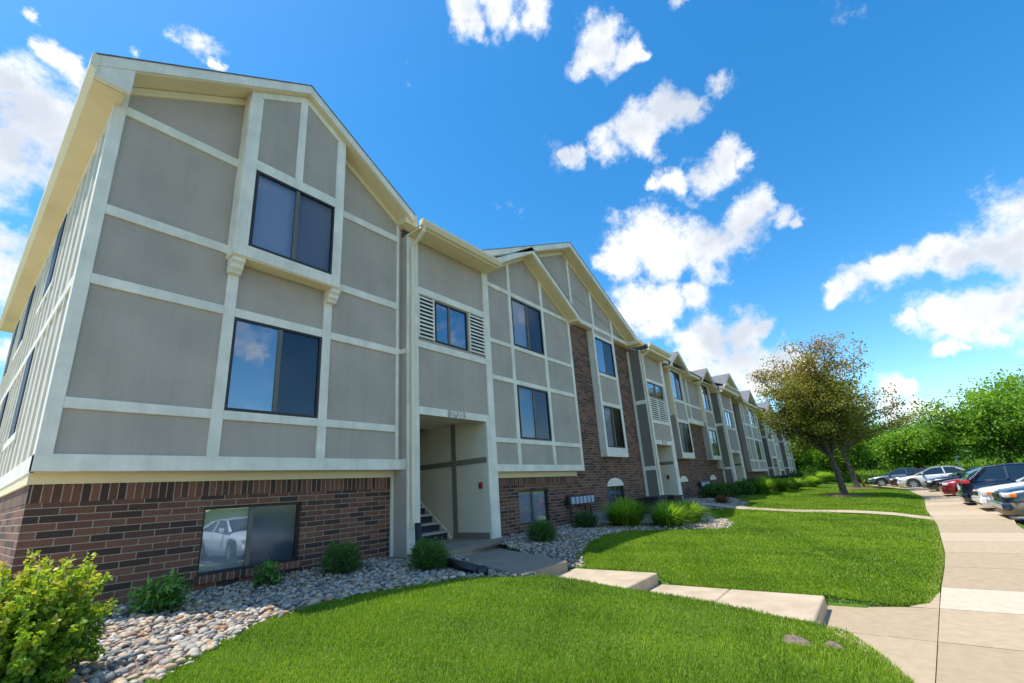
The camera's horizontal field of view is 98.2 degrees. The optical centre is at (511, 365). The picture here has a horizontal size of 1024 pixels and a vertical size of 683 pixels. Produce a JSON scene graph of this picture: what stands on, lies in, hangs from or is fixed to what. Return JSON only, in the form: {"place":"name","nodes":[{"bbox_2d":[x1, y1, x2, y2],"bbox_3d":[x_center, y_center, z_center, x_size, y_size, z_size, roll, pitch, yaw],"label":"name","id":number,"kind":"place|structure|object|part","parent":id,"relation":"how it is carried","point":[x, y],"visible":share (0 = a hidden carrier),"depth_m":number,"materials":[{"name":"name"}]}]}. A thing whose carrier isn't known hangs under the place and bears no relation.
{"place":"outdoors","nodes":[
{"label":"outdoors","id":0,"kind":"place"},
{"bbox_2d":[0,0,1023,430],"label":"sky","id":1,"kind":"structure","parent":0,"point":[740,180],"materials":[{"name":"blue"}]},
{"bbox_2d":[128,479,1023,682],"bbox_3d":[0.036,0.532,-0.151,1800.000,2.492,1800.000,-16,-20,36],"label":"ground","id":2,"kind":"structure","parent":0,"point":[835,600],"depth_m":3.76,"materials":[{"name":"green plant"}]},
{"bbox_2d":[64,573,488,682],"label":"pebbles","id":3,"kind":"object","parent":2,"relation":"on","point":[212,628],"visible":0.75,"depth_m":4.06,"materials":[{"name":"grey gravel"}]},
{"bbox_2d":[0,549,121,682],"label":"lime shrub","id":4,"kind":"object","parent":3,"relation":"on","point":[47,622],"visible":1,"depth_m":2.87,"materials":[{"name":"green plant"}]},
{"bbox_2d":[0,51,795,606],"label":"apartment building","id":5,"kind":"structure","parent":2,"relation":"on","point":[248,321],"depth_m":7.44,"materials":[{"name":"paint"}]},
{"bbox_2d":[0,393,8,427],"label":"window","id":6,"kind":"structure","parent":5,"relation":"in","point":[6,397],"depth_m":9.58,"materials":[{"name":"blue glass"}]},
{"bbox_2d":[3,321,19,375],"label":"window","id":7,"kind":"structure","parent":5,"relation":"in","point":[16,329],"depth_m":11.95,"materials":[{"name":"blue glass"}]},
{"bbox_2d":[8,348,34,437],"bbox_3d":[-8.124,0.460,7.354,0.800,1.380,0.033,-16,-20,36],"label":"window","id":8,"kind":"structure","parent":5,"relation":"in","point":[29,361],"depth_m":7.24,"materials":[{"name":"blue glass"}]},
{"bbox_2d":[16,286,35,350],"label":"window","id":9,"kind":"structure","parent":5,"relation":"in","point":[32,294],"depth_m":10.22,"materials":[{"name":"blue glass"}]},
{"bbox_2d":[42,214,66,298],"bbox_3d":[-8.288,-1.973,8.046,0.800,1.390,0.033,-16,-20,36],"label":"window","id":10,"kind":"structure","parent":5,"relation":"in","point":[58,241],"depth_m":7.93,"materials":[{"name":"blue glass"}]},
{"bbox_2d":[196,502,299,575],"bbox_3d":[-3.834,2.494,6.527,0.086,0.870,1.355,-16,-20,36],"label":"window","id":11,"kind":"structure","parent":5,"relation":"in","point":[237,537],"depth_m":6.49,"materials":[{"name":"glass"}]},
{"bbox_2d":[224,317,321,417],"bbox_3d":[-3.728,0.069,7.029,0.096,1.415,1.375,-16,-20,36],"label":"window","id":12,"kind":"structure","parent":5,"relation":"in","point":[273,369],"depth_m":7.01,"materials":[{"name":"blue glass"}]},
{"bbox_2d":[249,170,334,274],"bbox_3d":[-3.700,-2.392,7.559,0.096,1.385,1.360,-16,-20,36],"label":"window","id":13,"kind":"structure","parent":5,"relation":"in","point":[287,222],"depth_m":7.54,"materials":[{"name":"blue glass"}]},
{"bbox_2d":[434,301,467,350],"bbox_3d":[-1.427,-0.884,10.184,0.146,0.960,1.010,-16,-20,36],"label":"window","id":14,"kind":"structure","parent":5,"relation":"in","point":[450,323],"depth_m":10.20,"materials":[{"name":"blue glass"}]},
{"bbox_2d":[511,298,543,354],"bbox_3d":[0.402,-1.100,12.680,0.146,1.380,1.420,-16,-20,36],"label":"window","id":15,"kind":"structure","parent":5,"relation":"in","point":[526,323],"depth_m":12.71,"materials":[{"name":"blue glass"}]},
{"bbox_2d":[519,489,548,524],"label":"window","id":16,"kind":"structure","parent":5,"relation":"in","point":[532,503],"depth_m":11.55,"materials":[{"name":"grey glass"}]},
{"bbox_2d":[517,385,551,440],"bbox_3d":[0.573,1.302,12.009,0.146,1.380,1.390,-16,-20,36],"label":"window","id":17,"kind":"structure","parent":5,"relation":"in","point":[532,404],"depth_m":12.02,"materials":[{"name":"blue glass"}]},
{"bbox_2d":[595,337,615,377],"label":"window","id":18,"kind":"structure","parent":5,"relation":"in","point":[603,349],"depth_m":16.37,"materials":[{"name":"blue glass"}]},
{"bbox_2d":[603,405,624,447],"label":"window","id":19,"kind":"structure","parent":5,"relation":"in","point":[612,418],"depth_m":15.67,"materials":[{"name":"black glass"}]},
{"bbox_2d":[607,485,623,507],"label":"window","id":20,"kind":"structure","parent":5,"relation":"in","point":[613,491],"depth_m":15.15,"materials":[{"name":"grey glass"}]},
{"bbox_2d":[647,382,663,399],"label":"window","id":21,"kind":"structure","parent":5,"relation":"in","point":[654,390],"depth_m":18.78,"materials":[{"name":"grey glass"}]},
{"bbox_2d":[670,370,682,400],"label":"window","id":22,"kind":"structure","parent":5,"relation":"in","point":[674,376],"depth_m":21.94,"materials":[{"name":"blue glass"}]},
{"bbox_2d":[678,422,692,452],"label":"window","id":23,"kind":"structure","parent":5,"relation":"in","point":[683,427],"depth_m":21.31,"materials":[{"name":"black glass"}]},
{"bbox_2d":[700,384,710,410],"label":"window","id":24,"kind":"structure","parent":5,"relation":"in","point":[703,388],"depth_m":25.63,"materials":[{"name":"blue glass"}]},
{"bbox_2d":[709,430,719,455],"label":"window","id":25,"kind":"structure","parent":5,"relation":"in","point":[712,436],"depth_m":25.04,"materials":[{"name":"grey glass"}]},
{"bbox_2d":[724,411,732,427],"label":"window","id":26,"kind":"structure","parent":5,"relation":"in","point":[727,415],"depth_m":27.93,"materials":[{"name":"blue glass"}]},
{"bbox_2d":[748,409,754,425],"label":"window","id":27,"kind":"structure","parent":5,"relation":"in","point":[750,411],"depth_m":34.98,"materials":[{"name":"blue glass"}]},
{"bbox_2d":[755,441,761,459],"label":"window","id":28,"kind":"structure","parent":5,"relation":"in","point":[757,445],"depth_m":34.42,"materials":[{"name":"black glass"}]},
{"bbox_2d":[77,499,742,682],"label":"bed soil","id":29,"kind":"structure","parent":2,"relation":"on","point":[135,661],"depth_m":4.79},
{"bbox_2d":[121,566,198,616],"bbox_3d":[-3.835,2.460,4.846,0.622,0.500,0.597,-6,-16,7],"label":"leafy plant","id":30,"kind":"object","parent":29,"relation":"on","point":[158,596],"visible":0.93,"depth_m":4.75,"materials":[{"name":"green plant"}]},
{"bbox_2d":[251,558,286,587],"bbox_3d":[-3.314,2.831,6.048,0.437,0.385,0.380,6,-19,-31],"label":"leafy plant","id":31,"kind":"object","parent":29,"relation":"on","point":[269,575],"visible":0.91,"depth_m":5.97,"materials":[{"name":"green plant"}]},
{"bbox_2d":[406,535,452,571],"bbox_3d":[-1.274,2.876,6.816,0.745,0.546,0.760,-16,-20,36],"label":"green shrub","id":32,"kind":"object","parent":29,"relation":"on","point":[430,555],"visible":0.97,"depth_m":6.69,"materials":[{"name":"green plant"}]},
{"bbox_2d":[524,517,559,541],"bbox_3d":[0.623,3.473,9.384,0.751,0.538,0.784,-16,-20,36],"label":"green shrub","id":33,"kind":"object","parent":29,"relation":"on","point":[543,531],"visible":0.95,"depth_m":9.26,"materials":[{"name":"green plant"}]},
{"bbox_2d":[570,509,599,527],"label":"green shrub","id":34,"kind":"object","parent":29,"relation":"on","point":[585,519],"visible":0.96,"depth_m":11.40,"materials":[{"name":"green plant"}]},
{"bbox_2d":[633,496,668,513],"bbox_3d":[4.694,4.656,14.920,0.890,0.535,0.890,-16,-20,36],"label":"air conditioner","id":35,"kind":"object","parent":29,"relation":"on","point":[648,499],"visible":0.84,"depth_m":14.61,"materials":[{"name":"black metal"}]},
{"bbox_2d":[660,495,682,505],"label":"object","id":36,"kind":"object","parent":29,"relation":"on","point":[677,498],"visible":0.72,"depth_m":15.42,"materials":[{"name":"black metal"}]},
{"bbox_2d":[674,499,709,522],"bbox_3d":[4.828,3.979,12.204,1.538,0.689,1.557,-16,-20,36],"label":"grass clump","id":37,"kind":"object","parent":29,"relation":"on","point":[698,511],"visible":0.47,"depth_m":11.91,"materials":[{"name":"green plant"}]},
{"bbox_2d":[698,481,731,498],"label":"green shrub","id":38,"kind":"object","parent":29,"relation":"on","point":[710,490],"visible":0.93,"depth_m":19.92,"materials":[{"name":"green plant"}]},
{"bbox_2d":[714,495,729,503],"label":"rust shrub","id":39,"kind":"object","parent":29,"relation":"on","point":[721,499],"visible":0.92,"depth_m":17.52,"materials":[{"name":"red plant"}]},
{"bbox_2d":[100,496,750,620],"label":"pebbles","id":40,"kind":"object","parent":2,"relation":"on","point":[388,566],"visible":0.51,"depth_m":6.68,"materials":[{"name":"grey gravel"}]},
{"bbox_2d":[315,539,365,574],"bbox_3d":[-2.552,2.838,6.607,0.726,0.552,0.696,-16,-20,36],"label":"green shrub","id":41,"kind":"object","parent":40,"relation":"on","point":[341,558],"visible":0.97,"depth_m":6.50,"materials":[{"name":"green plant"}]},
{"bbox_2d":[415,522,487,575],"bbox_3d":[-1.046,2.858,7.026,0.166,0.683,2.296,7,-19,-34],"label":"drain pipe","id":42,"kind":"object","parent":40,"relation":"on","point":[463,566],"visible":0.48,"depth_m":6.49,"materials":[{"name":"black plastic"}]},
{"bbox_2d":[595,495,658,526],"bbox_3d":[2.950,3.768,11.568,1.918,0.848,1.942,-16,-20,36],"label":"grass clump","id":43,"kind":"object","parent":40,"relation":"on","point":[623,512],"visible":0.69,"depth_m":11.24,"materials":[{"name":"green plant"}]},
{"bbox_2d":[641,499,700,527],"bbox_3d":[4.016,3.784,11.462,1.698,0.758,1.700,-16,-20,36],"label":"grass clump","id":44,"kind":"object","parent":40,"relation":"on","point":[667,514],"visible":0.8,"depth_m":11.19,"materials":[{"name":"green plant"}]},
{"bbox_2d":[462,548,567,577],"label":"landing slab","id":45,"kind":"structure","parent":2,"relation":"on","point":[511,562],"depth_m":7.13,"materials":[{"name":"concrete"}]},
{"bbox_2d":[566,494,593,522],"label":"meter bank","id":46,"kind":"structure","parent":2,"relation":"on","point":[575,500],"depth_m":12.83,"materials":[{"name":"black metal"}]},
{"bbox_2d":[594,511,608,520],"bbox_3d":[3.182,4.718,13.815,0.720,0.490,1.990,-16,-20,36],"label":"window well","id":47,"kind":"object","parent":2,"relation":"on","point":[604,512],"depth_m":13.05,"materials":[{"name":"metal"}]},
{"bbox_2d":[555,568,658,590],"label":"walkway slab","id":48,"kind":"structure","parent":2,"relation":"on","point":[648,581],"depth_m":6.27,"materials":[{"name":"concrete"}]},
{"bbox_2d":[650,584,729,601],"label":"walkway slab","id":49,"kind":"structure","parent":2,"relation":"on","point":[710,594],"depth_m":5.79,"materials":[{"name":"concrete"}]},
{"bbox_2d":[698,481,709,493],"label":"meter bank","id":50,"kind":"structure","parent":2,"relation":"on","point":[701,484],"depth_m":21.96,"materials":[{"name":"black metal"}]},
{"bbox_2d":[712,481,743,495],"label":"green shrub","id":51,"kind":"object","parent":2,"relation":"on","point":[733,488],"visible":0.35,"depth_m":21.47,"materials":[{"name":"green plant"}]},
{"bbox_2d":[729,478,757,494],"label":"green shrub","id":52,"kind":"object","parent":2,"relation":"on","point":[747,487],"visible":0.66,"depth_m":22.84,"materials":[{"name":"green plant"}]},
{"bbox_2d":[740,475,757,493],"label":"green shrub","id":53,"kind":"object","parent":2,"relation":"on","point":[751,480],"visible":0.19,"depth_m":24.11,"materials":[{"name":"green plant"}]},
{"bbox_2d":[754,475,776,494],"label":"grass clump","id":54,"kind":"object","parent":2,"relation":"on","point":[763,485],"visible":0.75,"depth_m":23.40,"materials":[{"name":"green plant"}]},
{"bbox_2d":[716,589,827,624],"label":"walkway slab","id":55,"kind":"structure","parent":2,"relation":"on","point":[807,607],"depth_m":5.02,"materials":[{"name":"concrete"}]},
{"bbox_2d":[769,477,799,491],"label":"grass clump","id":56,"kind":"object","parent":2,"relation":"on","point":[781,485],"visible":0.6,"depth_m":26.21,"materials":[{"name":"green plant"}]},
{"bbox_2d":[780,477,810,488],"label":"grass clump","id":57,"kind":"object","parent":2,"relation":"on","point":[798,483],"visible":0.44,"depth_m":29.08,"materials":[{"name":"green plant"}]},
{"bbox_2d":[782,634,811,645],"bbox_3d":[2.472,2.404,3.894,0.258,0.067,0.253,-3,-16,-4],"label":"dirt patch","id":58,"kind":"object","parent":2,"relation":"on","point":[791,638],"visible":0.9,"depth_m":3.84,"materials":[{"name":"soil"}]},
{"bbox_2d":[787,469,809,480],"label":"green shrub","id":59,"kind":"object","parent":2,"relation":"on","point":[798,475],"visible":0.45,"depth_m":36.38,"materials":[{"name":"green plant"}]},
{"bbox_2d":[789,432,811,472],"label":"broadleaf tree","id":60,"kind":"object","parent":2,"relation":"on","point":[797,464],"visible":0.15,"depth_m":50.58,"materials":[{"name":"green plant"}]},
{"bbox_2d":[797,475,827,486],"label":"grass clump","id":61,"kind":"object","parent":2,"relation":"on","point":[814,481],"visible":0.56,"depth_m":32.98,"materials":[{"name":"green plant"}]},
{"bbox_2d":[745,331,885,494],"bbox_3d":[15.808,2.383,22.772,6.607,8.674,6.155,-6,-16,9],"label":"lawn tree","id":62,"kind":"object","parent":2,"relation":"on","point":[812,405],"visible":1,"depth_m":22.37,"materials":[{"name":"green plant"}]},
{"bbox_2d":[808,470,835,482],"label":"grass clump","id":63,"kind":"object","parent":2,"relation":"on","point":[826,477],"visible":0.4,"depth_m":41.30,"materials":[{"name":"green plant"}]},
{"bbox_2d":[825,641,844,650],"bbox_3d":[2.784,2.409,3.815,0.212,0.063,0.151,7,-19,-33],"label":"dirt patch","id":64,"kind":"object","parent":2,"relation":"on","point":[835,643],"visible":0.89,"depth_m":3.80,"materials":[{"name":"soil"}]},
{"bbox_2d":[791,437,880,476],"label":"broadleaf tree","id":65,"kind":"object","parent":2,"relation":"on","point":[813,459],"visible":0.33,"depth_m":44.93,"materials":[{"name":"green plant"}]},
{"bbox_2d":[823,494,870,496],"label":"mulch","id":66,"kind":"object","parent":2,"relation":"on","point":[849,495],"visible":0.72,"depth_m":21.49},
{"bbox_2d":[846,487,878,488],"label":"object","id":67,"kind":"object","parent":2,"relation":"on","point":[862,488],"visible":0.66,"depth_m":29.23,"materials":[{"name":"beige concrete"}]},
{"bbox_2d":[813,376,921,487],"bbox_3d":[23.746,4.683,30.255,6.832,7.370,5.435,-16,-20,36],"label":"lawn tree","id":68,"kind":"object","parent":2,"relation":"on","point":[891,424],"visible":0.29,"depth_m":29.43,"materials":[{"name":"green plant"}]},
{"bbox_2d":[823,592,940,682],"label":"apron","id":69,"kind":"object","parent":2,"relation":"on","point":[906,638],"visible":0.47,"depth_m":4.36,"materials":[{"name":"concrete"}]},
{"bbox_2d":[859,421,909,470],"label":"broadleaf tree","id":70,"kind":"object","parent":2,"relation":"on","point":[878,459],"visible":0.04,"depth_m":55.65,"materials":[{"name":"green plant"}]},
{"bbox_2d":[799,454,1023,483],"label":"rough growth","id":71,"kind":"object","parent":2,"relation":"on","point":[865,476],"visible":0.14,"depth_m":50.61,"materials":[{"name":"green plant"}]},
{"bbox_2d":[860,423,973,469],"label":"broadleaf tree","id":72,"kind":"object","parent":2,"relation":"on","point":[898,449],"visible":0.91,"depth_m":47.28,"materials":[{"name":"green plant"}]},
{"bbox_2d":[885,411,961,448],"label":"broadleaf tree","id":73,"kind":"object","parent":2,"relation":"on","point":[921,426],"visible":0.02,"depth_m":61.65,"materials":[{"name":"green plant"}]},
{"bbox_2d":[871,437,1023,464],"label":"woodland","id":74,"kind":"object","parent":2,"relation":"on","point":[968,453],"visible":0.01,"depth_m":78.52,"materials":[{"name":"green plant"}]},
{"bbox_2d":[893,369,1023,466],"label":"broadleaf tree","id":75,"kind":"object","parent":2,"relation":"on","point":[995,427],"visible":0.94,"depth_m":40.24,"materials":[{"name":"green plant"}]},
{"bbox_2d":[920,486,1023,528],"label":"car park","id":76,"kind":"structure","parent":2,"relation":"on","point":[1019,519],"depth_m":13.19,"materials":[{"name":"grey asphalt"}]},
{"bbox_2d":[868,468,917,485],"bbox_3d":[33.081,9.359,37.447,4.900,1.455,2.120,-16,-20,36],"label":"parked car","id":77,"kind":"object","parent":76,"relation":"on","point":[882,480],"visible":0.38,"depth_m":37.43,"materials":[{"name":"paint"}]},
{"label":"windows","id":78,"kind":"part","parent":77,"relation":"part of","materials":[{"name":"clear glass"}]},
{"bbox_2d":[889,467,928,486],"bbox_3d":[32.019,8.595,34.289,4.600,1.435,2.120,-16,-20,36],"label":"parked car","id":79,"kind":"object","parent":76,"relation":"on","point":[892,480],"visible":0.16,"depth_m":34.68,"materials":[{"name":"brown paint"}]},
{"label":"windows","id":80,"kind":"part","parent":79,"relation":"part of","materials":[{"name":"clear glass"}]},
{"bbox_2d":[896,466,964,487],"bbox_3d":[30.551,7.918,31.707,4.850,1.475,2.120,-16,-20,36],"label":"parked car","id":81,"kind":"object","parent":76,"relation":"on","point":[917,479],"visible":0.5,"depth_m":31.57,"materials":[{"name":"silver paint"}]},
{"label":"windows","id":82,"kind":"part","parent":81,"relation":"part of","materials":[{"name":"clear glass"}]},
{"bbox_2d":[938,478,959,494],"bbox_3d":[22.919,5.382,20.684,4.500,1.355,2.061,-16,-20,36],"label":"parked car","id":83,"kind":"object","parent":76,"relation":"on","point":[947,487],"visible":0.2,"depth_m":21.26,"materials":[{"name":"red paint"}]},
{"bbox_2d":[924,467,976,489],"bbox_3d":[26.317,6.396,25.020,4.600,1.335,2.120,-16,-20,36],"label":"parked car","id":84,"kind":"object","parent":76,"relation":"on","point":[931,484],"visible":0.19,"depth_m":25.44,"materials":[{"name":"silver paint"}]},
{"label":"windows","id":85,"kind":"part","parent":84,"relation":"part of","materials":[{"name":"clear glass"}]},
{"bbox_2d":[955,462,1023,501],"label":"parked car","id":86,"kind":"object","parent":76,"relation":"on","point":[968,482],"visible":0.36,"depth_m":16.02,"materials":[{"name":"black paint"}]},
{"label":"windows","id":87,"kind":"part","parent":86,"relation":"part of","materials":[{"name":"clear glass"}]},
{"bbox_2d":[971,477,1023,507],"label":"parked car","id":88,"kind":"object","parent":76,"relation":"on","point":[981,497],"visible":0.41,"depth_m":13.96,"materials":[{"name":"white paint"}]},
{"bbox_2d":[989,485,1023,515],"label":"parked car","id":89,"kind":"object","parent":76,"relation":"on","point":[1008,501],"visible":1,"depth_m":11.75,"materials":[{"name":"paint"}]},
{"bbox_2d":[972,364,1023,402],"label":"broadleaf tree","id":90,"kind":"object","parent":2,"relation":"on","point":[1021,376],"depth_m":53.64,"materials":[{"name":"green plant"}]},
{"bbox_2d":[1001,388,1023,423],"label":"broadleaf tree","id":91,"kind":"object","parent":2,"relation":"on","point":[1018,406],"visible":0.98,"depth_m":36.15,"materials":[{"name":"green plant"}]},
{"bbox_2d":[776,475,789,478],"bbox_3d":[21.369,8.998,34.924,0.940,0.785,0.940,-16,-20,36],"label":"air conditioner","id":92,"kind":"object","parent":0,"point":[784,476],"visible":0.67,"depth_m":34.59,"materials":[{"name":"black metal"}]},
{"bbox_2d":[699,503,933,519],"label":"side path","id":93,"kind":"structure","parent":0,"point":[847,511],"depth_m":14.46,"materials":[{"name":"concrete"}]},
{"bbox_2d":[868,484,1023,682],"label":"sidewalk","id":94,"kind":"structure","parent":0,"point":[981,631],"depth_m":5.38,"materials":[{"name":"concrete"}]}
]}

